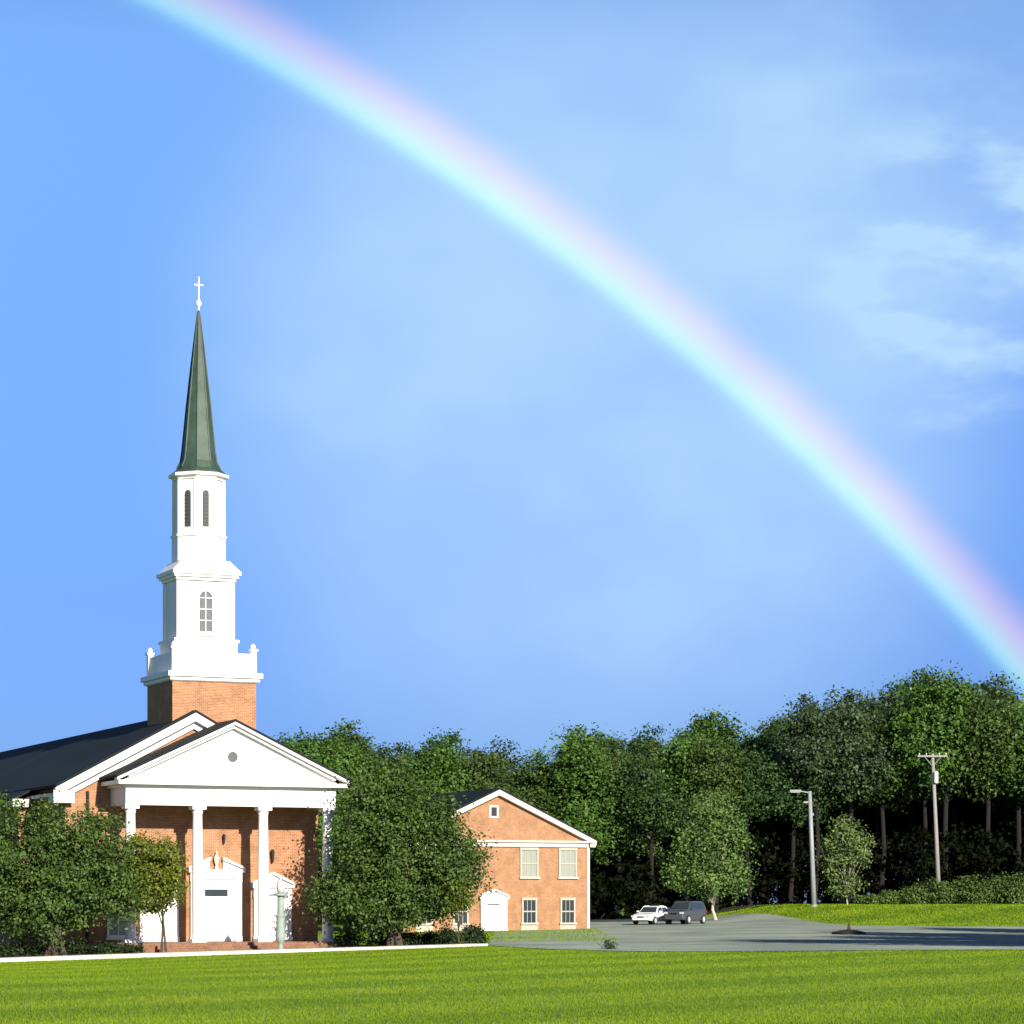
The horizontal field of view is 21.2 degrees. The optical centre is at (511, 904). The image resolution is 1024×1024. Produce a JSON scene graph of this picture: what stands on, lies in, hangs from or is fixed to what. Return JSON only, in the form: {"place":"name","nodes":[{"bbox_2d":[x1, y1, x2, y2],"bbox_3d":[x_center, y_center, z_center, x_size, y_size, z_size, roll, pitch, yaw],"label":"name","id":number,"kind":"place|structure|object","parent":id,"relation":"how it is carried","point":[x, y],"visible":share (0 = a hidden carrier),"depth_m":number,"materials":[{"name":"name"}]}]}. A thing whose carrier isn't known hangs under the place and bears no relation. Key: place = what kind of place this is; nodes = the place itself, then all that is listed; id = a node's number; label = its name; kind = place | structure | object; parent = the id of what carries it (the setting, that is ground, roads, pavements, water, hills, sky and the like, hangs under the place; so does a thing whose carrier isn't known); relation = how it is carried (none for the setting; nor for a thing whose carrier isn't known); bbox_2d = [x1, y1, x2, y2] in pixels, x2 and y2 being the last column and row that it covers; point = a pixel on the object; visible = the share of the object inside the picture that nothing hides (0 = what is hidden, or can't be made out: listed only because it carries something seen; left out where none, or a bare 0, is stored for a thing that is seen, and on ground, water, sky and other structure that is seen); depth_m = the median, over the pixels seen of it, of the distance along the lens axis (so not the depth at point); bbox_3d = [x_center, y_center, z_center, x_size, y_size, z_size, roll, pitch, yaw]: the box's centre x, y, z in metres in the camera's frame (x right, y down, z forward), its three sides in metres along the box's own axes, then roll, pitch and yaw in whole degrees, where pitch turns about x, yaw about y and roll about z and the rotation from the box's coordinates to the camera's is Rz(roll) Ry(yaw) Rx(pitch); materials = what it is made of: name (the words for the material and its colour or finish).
{"place":"outdoors","nodes":[
{"label":"outdoors","id":0,"kind":"place"},
{"bbox_2d":[0,943,477,957],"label":"sidewalk","id":1,"kind":"structure","parent":0,"point":[232,950],"depth_m":133.02,"materials":[{"name":"concrete"}]},
{"bbox_2d":[273,877,287,948],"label":"lamp pillar","id":2,"kind":"structure","parent":1,"relation":"on","point":[280,894],"depth_m":134.04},
{"bbox_2d":[0,904,1023,1023],"bbox_3d":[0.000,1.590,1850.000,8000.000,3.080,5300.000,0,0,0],"label":"ground","id":3,"kind":"structure","parent":0,"point":[605,989],"depth_m":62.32,"materials":[{"name":"green plant"}]},
{"bbox_2d":[0,277,350,955],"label":"church","id":4,"kind":"structure","parent":3,"relation":"on","point":[216,780],"depth_m":140.59,"materials":[{"name":"white paint"}]},
{"bbox_2d":[106,901,124,939],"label":"arched window","id":5,"kind":"structure","parent":4,"relation":"in","point":[113,933],"depth_m":138.36,"materials":[{"name":"grey glass"}]},
{"bbox_2d":[138,881,181,941],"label":"doorway","id":6,"kind":"structure","parent":4,"relation":"in","point":[150,929],"depth_m":139.28,"materials":[{"name":"white paint"}]},
{"bbox_2d":[196,589,215,635],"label":"belfry window","id":7,"kind":"structure","parent":4,"relation":"in","point":[205,598],"depth_m":141.58,"materials":[{"name":"white paint"}]},
{"bbox_2d":[187,850,245,940],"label":"doorway","id":8,"kind":"structure","parent":4,"relation":"in","point":[222,889],"depth_m":140.54,"materials":[{"name":"white paint"}]},
{"bbox_2d":[250,872,294,940],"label":"doorway","id":9,"kind":"structure","parent":4,"relation":"in","point":[274,877],"depth_m":141.75,"materials":[{"name":"white paint"}]},
{"bbox_2d":[0,944,487,961],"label":"kerb","id":10,"kind":"structure","parent":3,"relation":"on","point":[84,957],"depth_m":131.12,"materials":[{"name":"concrete"}]},
{"bbox_2d":[274,726,360,868],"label":"tree","id":11,"kind":"object","parent":3,"relation":"on","point":[326,761],"visible":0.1,"depth_m":211.16,"materials":[{"name":"green plant"}]},
{"bbox_2d":[309,724,397,926],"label":"tree","id":12,"kind":"object","parent":3,"relation":"on","point":[357,756],"visible":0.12,"depth_m":217.03,"materials":[{"name":"green plant"}]},
{"bbox_2d":[358,741,428,801],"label":"tree","id":13,"kind":"object","parent":3,"relation":"on","point":[390,759],"visible":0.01,"depth_m":224.25,"materials":[{"name":"green plant"}]},
{"bbox_2d":[399,732,477,798],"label":"tree","id":14,"kind":"object","parent":3,"relation":"on","point":[437,765],"visible":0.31,"depth_m":235.40,"materials":[{"name":"green plant"}]},
{"bbox_2d":[435,872,477,943],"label":"young tree","id":15,"kind":"object","parent":3,"relation":"on","point":[461,905],"visible":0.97,"depth_m":137.11,"materials":[{"name":"green plant"}]},
{"bbox_2d":[341,788,596,931],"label":"brick building","id":16,"kind":"structure","parent":3,"relation":"on","point":[540,869],"depth_m":197.90,"materials":[{"name":"orange brick"}]},
{"bbox_2d":[452,906,469,924],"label":"window","id":17,"kind":"structure","parent":16,"relation":"in","point":[465,918],"depth_m":195.91,"materials":[{"name":"paint"}]},
{"bbox_2d":[478,889,509,930],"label":"doorway","id":18,"kind":"structure","parent":16,"relation":"in","point":[493,908],"depth_m":196.75,"materials":[{"name":"white paint"}]},
{"bbox_2d":[519,847,539,878],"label":"window","id":19,"kind":"structure","parent":16,"relation":"in","point":[529,857],"depth_m":198.00,"materials":[{"name":"glass"}]},
{"bbox_2d":[520,898,538,923],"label":"window","id":20,"kind":"structure","parent":16,"relation":"in","point":[528,905],"depth_m":198.00,"materials":[{"name":"paint"}]},
{"bbox_2d":[557,848,578,878],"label":"window","id":21,"kind":"structure","parent":16,"relation":"in","point":[567,857],"depth_m":199.22,"materials":[{"name":"glass"}]},
{"bbox_2d":[559,898,576,923],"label":"window","id":22,"kind":"structure","parent":16,"relation":"in","point":[567,905],"depth_m":199.27,"materials":[{"name":"paint"}]},
{"bbox_2d":[447,746,527,799],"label":"tree","id":23,"kind":"object","parent":3,"relation":"on","point":[484,769],"visible":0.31,"depth_m":238.66,"materials":[{"name":"green plant"}]},
{"bbox_2d":[489,913,1023,950],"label":"car park","id":24,"kind":"structure","parent":3,"relation":"on","point":[751,932],"depth_m":158.72,"materials":[{"name":"grey asphalt"}]},
{"bbox_2d":[631,906,671,923],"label":"white car","id":25,"kind":"object","parent":24,"relation":"on","point":[652,914],"visible":0.82,"depth_m":213.50,"materials":[{"name":"paint"}]},
{"bbox_2d":[664,901,706,923],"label":"dark car","id":26,"kind":"object","parent":24,"relation":"on","point":[684,912],"visible":1,"depth_m":213.00,"materials":[{"name":"paint"}]},
{"bbox_2d":[653,787,770,919],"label":"ornamental tree","id":27,"kind":"object","parent":24,"relation":"on","point":[705,848],"visible":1,"depth_m":226.85,"materials":[{"name":"green plant"}]},
{"bbox_2d":[789,790,817,906],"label":"street lamp","id":28,"kind":"object","parent":3,"relation":"on","point":[812,872],"visible":0.94,"depth_m":230.84,"materials":[{"name":"metal"}]},
{"bbox_2d":[814,809,879,903],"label":"sapling","id":29,"kind":"object","parent":3,"relation":"on","point":[850,853],"visible":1,"depth_m":237.54,"materials":[{"name":"green plant"}]},
{"bbox_2d":[849,892,884,904],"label":"hedge shrub","id":30,"kind":"object","parent":3,"relation":"on","point":[874,898],"visible":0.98,"depth_m":242.44,"materials":[{"name":"green plant"}]},
{"bbox_2d":[878,889,901,903],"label":"hedge shrub","id":31,"kind":"object","parent":3,"relation":"on","point":[887,897],"visible":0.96,"depth_m":242.68,"materials":[{"name":"green plant"}]},
{"bbox_2d":[892,883,925,904],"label":"hedge shrub","id":32,"kind":"object","parent":3,"relation":"on","point":[908,896],"visible":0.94,"depth_m":242.52,"materials":[{"name":"green plant"}]},
{"bbox_2d":[907,879,933,904],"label":"hedge shrub","id":33,"kind":"object","parent":3,"relation":"on","point":[921,888],"visible":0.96,"depth_m":242.86,"materials":[{"name":"green plant"}]},
{"bbox_2d":[918,753,947,892],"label":"utility pole","id":34,"kind":"object","parent":3,"relation":"on","point":[936,840],"visible":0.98,"depth_m":251.84,"materials":[{"name":"grey wood"}]},
{"bbox_2d":[923,876,957,903],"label":"hedge shrub","id":35,"kind":"object","parent":3,"relation":"on","point":[938,896],"visible":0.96,"depth_m":242.68,"materials":[{"name":"green plant"}]},
{"bbox_2d":[945,872,983,903],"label":"hedge shrub","id":36,"kind":"object","parent":3,"relation":"on","point":[958,889],"visible":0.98,"depth_m":242.90,"materials":[{"name":"green plant"}]},
{"bbox_2d":[957,874,996,904],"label":"hedge shrub","id":37,"kind":"object","parent":3,"relation":"on","point":[981,886],"visible":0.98,"depth_m":242.48,"materials":[{"name":"green plant"}]},
{"bbox_2d":[979,869,1016,904],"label":"hedge shrub","id":38,"kind":"object","parent":3,"relation":"on","point":[997,895],"visible":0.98,"depth_m":242.88,"materials":[{"name":"green plant"}]},
{"bbox_2d":[995,871,1023,904],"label":"hedge shrub","id":39,"kind":"object","parent":3,"relation":"on","point":[1016,895],"visible":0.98,"depth_m":242.35,"materials":[{"name":"green plant"}]},
{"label":"mulch bed","id":40,"kind":"structure","parent":3,"relation":"on","visible":0},
{"bbox_2d":[0,940,23,956],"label":"shrub","id":41,"kind":"object","parent":40,"relation":"on","point":[2,951],"visible":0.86,"depth_m":130.81,"materials":[{"name":"green plant"}]},
{"bbox_2d":[1,936,34,956],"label":"shrub","id":42,"kind":"object","parent":40,"relation":"on","point":[19,952],"visible":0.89,"depth_m":131.41,"materials":[{"name":"green plant"}]},
{"bbox_2d":[27,939,75,955],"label":"shrub","id":43,"kind":"object","parent":40,"relation":"on","point":[40,952],"visible":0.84,"depth_m":131.63,"materials":[{"name":"green plant"}]},
{"bbox_2d":[64,934,95,954],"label":"shrub","id":44,"kind":"object","parent":40,"relation":"on","point":[76,943],"visible":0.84,"depth_m":132.32,"materials":[{"name":"green plant"}]},
{"bbox_2d":[0,790,161,955],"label":"broad tree","id":45,"kind":"object","parent":40,"relation":"on","point":[82,872],"visible":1,"depth_m":130.59,"materials":[{"name":"green plant"}]},
{"bbox_2d":[88,940,127,953],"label":"shrub","id":46,"kind":"object","parent":40,"relation":"on","point":[101,948],"visible":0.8,"depth_m":132.49,"materials":[{"name":"green plant"}]},
{"bbox_2d":[105,939,145,952],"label":"shrub","id":47,"kind":"object","parent":40,"relation":"on","point":[133,948],"visible":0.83,"depth_m":133.08,"materials":[{"name":"green plant"}]},
{"bbox_2d":[112,827,189,951],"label":"tree","id":48,"kind":"object","parent":40,"relation":"on","point":[164,885],"visible":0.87,"depth_m":132.10,"materials":[{"name":"green plant"}]},
{"bbox_2d":[323,926,364,946],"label":"shrub","id":49,"kind":"object","parent":40,"relation":"on","point":[347,939],"visible":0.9,"depth_m":139.31,"materials":[{"name":"green plant"}]},
{"bbox_2d":[360,928,394,946],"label":"shrub","id":50,"kind":"object","parent":40,"relation":"on","point":[381,942],"visible":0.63,"depth_m":139.62,"materials":[{"name":"green plant"}]},
{"bbox_2d":[289,759,499,945],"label":"tree","id":51,"kind":"object","parent":40,"relation":"on","point":[391,895],"visible":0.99,"depth_m":137.46,"materials":[{"name":"green plant"}]},
{"bbox_2d":[386,929,426,945],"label":"shrub","id":52,"kind":"object","parent":40,"relation":"on","point":[409,938],"visible":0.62,"depth_m":140.21,"materials":[{"name":"green plant"}]},
{"bbox_2d":[414,927,446,944],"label":"shrub","id":53,"kind":"object","parent":40,"relation":"on","point":[431,939],"visible":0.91,"depth_m":141.18,"materials":[{"name":"green plant"}]},
{"bbox_2d":[434,925,468,943],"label":"shrub","id":54,"kind":"object","parent":40,"relation":"on","point":[451,937],"visible":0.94,"depth_m":141.40,"materials":[{"name":"green plant"}]},
{"bbox_2d":[459,922,490,943],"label":"shrub","id":55,"kind":"object","parent":40,"relation":"on","point":[474,934],"visible":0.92,"depth_m":141.99,"materials":[{"name":"green plant"}]},
{"bbox_2d":[0,0,1023,903],"label":"sky","id":56,"kind":"structure","parent":0,"point":[620,366],"materials":[{"name":"blue"}]},
{"bbox_2d":[318,905,760,923],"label":"forest floor","id":57,"kind":"structure","parent":0,"point":[724,909],"depth_m":265.37,"materials":[{"name":"green plant"}]},
{"bbox_2d":[292,731,342,919],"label":"tree","id":58,"kind":"object","parent":57,"relation":"on","point":[315,740],"visible":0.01,"depth_m":266.76,"materials":[{"name":"green plant"}]},
{"bbox_2d":[314,718,379,753],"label":"tree","id":59,"kind":"object","parent":57,"relation":"on","point":[356,736],"visible":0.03,"depth_m":279.26,"materials":[{"name":"green plant"}]},
{"bbox_2d":[385,741,418,763],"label":"tree","id":60,"kind":"object","parent":57,"relation":"on","point":[409,749],"visible":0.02,"depth_m":281.91,"materials":[{"name":"green plant"}]},
{"bbox_2d":[403,727,472,759],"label":"tree","id":61,"kind":"object","parent":57,"relation":"on","point":[430,741],"visible":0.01,"depth_m":288.46,"materials":[{"name":"green plant"}]},
{"bbox_2d":[459,735,526,773],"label":"tree","id":62,"kind":"object","parent":57,"relation":"on","point":[503,748],"visible":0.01,"depth_m":278.38,"materials":[{"name":"green plant"}]},
{"bbox_2d":[498,751,563,813],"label":"tree","id":63,"kind":"object","parent":57,"relation":"on","point":[524,781],"visible":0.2,"depth_m":265.38,"materials":[{"name":"green plant"}]},
{"bbox_2d":[509,746,554,780],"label":"tree","id":64,"kind":"object","parent":57,"relation":"on","point":[537,755],"visible":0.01,"depth_m":277.97,"materials":[{"name":"green plant"}]},
{"bbox_2d":[525,771,569,815],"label":"tree","id":65,"kind":"object","parent":57,"relation":"on","point":[547,807],"visible":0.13,"depth_m":265.59,"materials":[{"name":"green plant"}]},
{"bbox_2d":[537,719,638,859],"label":"tree","id":66,"kind":"object","parent":57,"relation":"on","point":[582,810],"visible":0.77,"depth_m":263.78,"materials":[{"name":"green plant"}]},
{"bbox_2d":[549,726,629,917],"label":"tree","id":67,"kind":"object","parent":57,"relation":"on","point":[620,745],"visible":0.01,"depth_m":288.55,"materials":[{"name":"green plant"}]},
{"bbox_2d":[590,734,648,918],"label":"tree","id":68,"kind":"object","parent":57,"relation":"on","point":[606,875],"visible":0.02,"depth_m":278.55,"materials":[{"name":"green plant"}]},
{"bbox_2d":[576,736,672,918],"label":"tree","id":69,"kind":"object","parent":57,"relation":"on","point":[639,835],"visible":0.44,"depth_m":266.43,"materials":[{"name":"green plant"}]},
{"bbox_2d":[621,722,666,912],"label":"tree","id":70,"kind":"object","parent":57,"relation":"on","point":[646,740],"visible":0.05,"depth_m":291.90,"materials":[{"name":"green plant"}]},
{"bbox_2d":[601,751,694,897],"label":"tree","id":71,"kind":"object","parent":57,"relation":"on","point":[644,786],"visible":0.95,"depth_m":263.47,"materials":[{"name":"green plant"}]},
{"bbox_2d":[612,740,693,875],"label":"tree","id":72,"kind":"object","parent":57,"relation":"on","point":[666,844],"visible":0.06,"depth_m":276.14,"materials":[{"name":"green plant"}]},
{"bbox_2d":[630,736,699,867],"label":"tree","id":73,"kind":"object","parent":57,"relation":"on","point":[654,749],"visible":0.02,"depth_m":287.90,"materials":[{"name":"green plant"}]},
{"bbox_2d":[318,794,1023,922],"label":"undergrowth","id":74,"kind":"object","parent":57,"relation":"on","point":[971,857],"visible":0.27,"depth_m":269.92,"materials":[{"name":"green plant"}]},
{"bbox_2d":[647,727,730,900],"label":"tree","id":75,"kind":"object","parent":57,"relation":"on","point":[676,755],"visible":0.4,"depth_m":265.32,"materials":[{"name":"green plant"}]},
{"bbox_2d":[653,705,761,842],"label":"tree","id":76,"kind":"object","parent":57,"relation":"on","point":[706,726],"visible":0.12,"depth_m":289.33,"materials":[{"name":"green plant"}]},
{"bbox_2d":[671,730,762,911],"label":"tree","id":77,"kind":"object","parent":57,"relation":"on","point":[705,775],"visible":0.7,"depth_m":263.13,"materials":[{"name":"green plant"}]},
{"bbox_2d":[714,742,800,905],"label":"tree","id":78,"kind":"object","parent":57,"relation":"on","point":[767,794],"visible":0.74,"depth_m":264.17,"materials":[{"name":"green plant"}]},
{"bbox_2d":[736,734,779,904],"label":"tree","id":79,"kind":"object","parent":57,"relation":"on","point":[744,901],"visible":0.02,"depth_m":289.56,"materials":[{"name":"green plant"}]},
{"bbox_2d":[726,717,791,904],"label":"tree","id":80,"kind":"object","parent":57,"relation":"on","point":[765,742],"visible":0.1,"depth_m":275.27,"materials":[{"name":"green plant"}]},
{"bbox_2d":[759,749,846,903],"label":"tree","id":81,"kind":"object","parent":57,"relation":"on","point":[796,809],"visible":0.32,"depth_m":267.13,"materials":[{"name":"green plant"}]},
{"bbox_2d":[761,692,878,903],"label":"tree","id":82,"kind":"object","parent":57,"relation":"on","point":[809,756],"visible":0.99,"depth_m":264.77,"materials":[{"name":"green plant"}]},
{"bbox_2d":[800,684,870,902],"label":"tree","id":83,"kind":"object","parent":57,"relation":"on","point":[820,824],"visible":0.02,"depth_m":289.06,"materials":[{"name":"green plant"}]},
{"bbox_2d":[820,701,884,903],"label":"tree","id":84,"kind":"object","parent":57,"relation":"on","point":[843,808],"visible":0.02,"depth_m":277.63,"materials":[{"name":"green plant"}]},
{"bbox_2d":[805,692,907,900],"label":"tree","id":85,"kind":"object","parent":57,"relation":"on","point":[858,741],"visible":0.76,"depth_m":264.62,"materials":[{"name":"green plant"}]},
{"bbox_2d":[830,692,908,891],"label":"tree","id":86,"kind":"object","parent":57,"relation":"on","point":[885,697],"visible":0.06,"depth_m":276.31,"materials":[{"name":"green plant"}]},
{"bbox_2d":[832,682,921,888],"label":"tree","id":87,"kind":"object","parent":57,"relation":"on","point":[869,809],"visible":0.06,"depth_m":291.91,"materials":[{"name":"green plant"}]},
{"bbox_2d":[844,706,931,893],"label":"tree","id":88,"kind":"object","parent":57,"relation":"on","point":[886,792],"visible":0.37,"depth_m":267.72,"materials":[{"name":"green plant"}]},
{"bbox_2d":[871,677,928,862],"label":"tree","id":89,"kind":"object","parent":57,"relation":"on","point":[898,695],"visible":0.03,"depth_m":279.20,"materials":[{"name":"green plant"}]},
{"bbox_2d":[869,667,942,883],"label":"tree","id":90,"kind":"object","parent":57,"relation":"on","point":[914,680],"visible":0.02,"depth_m":290.80,"materials":[{"name":"green plant"}]},
{"bbox_2d":[877,697,970,883],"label":"tree","id":91,"kind":"object","parent":57,"relation":"on","point":[938,790],"visible":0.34,"depth_m":266.49,"materials":[{"name":"green plant"}]},
{"bbox_2d":[891,666,972,823],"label":"tree","id":92,"kind":"object","parent":57,"relation":"on","point":[949,796],"visible":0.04,"depth_m":290.83,"materials":[{"name":"green plant"}]},
{"bbox_2d":[877,659,1002,903],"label":"tree","id":93,"kind":"object","parent":57,"relation":"on","point":[945,731],"visible":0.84,"depth_m":263.57,"materials":[{"name":"green plant"}]},
{"bbox_2d":[895,680,988,884],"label":"tree","id":94,"kind":"object","parent":57,"relation":"on","point":[953,814],"depth_m":275.83,"materials":[{"name":"green plant"}]},
{"bbox_2d":[925,689,1023,903],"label":"tree","id":95,"kind":"object","parent":57,"relation":"on","point":[997,731],"visible":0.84,"depth_m":263.12,"materials":[{"name":"green plant"}]},
{"bbox_2d":[948,670,1022,823],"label":"tree","id":96,"kind":"object","parent":57,"relation":"on","point":[1002,678],"visible":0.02,"depth_m":291.03,"materials":[{"name":"green plant"}]},
{"bbox_2d":[959,694,1023,901],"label":"tree","id":97,"kind":"object","parent":57,"relation":"on","point":[1017,786],"visible":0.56,"depth_m":264.07,"materials":[{"name":"green plant"}]},
{"bbox_2d":[969,680,1023,799],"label":"tree","id":98,"kind":"object","parent":57,"relation":"on","point":[983,685],"visible":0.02,"depth_m":281.68,"materials":[{"name":"green plant"}]},
{"bbox_2d":[975,679,1023,836],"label":"tree","id":99,"kind":"object","parent":57,"relation":"on","point":[1015,698],"visible":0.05,"depth_m":288.70,"materials":[{"name":"green plant"}]},
{"bbox_2d":[975,789,1023,818],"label":"tree","id":100,"kind":"object","parent":57,"relation":"on","point":[1007,804],"visible":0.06,"depth_m":279.11,"materials":[{"name":"green plant"}]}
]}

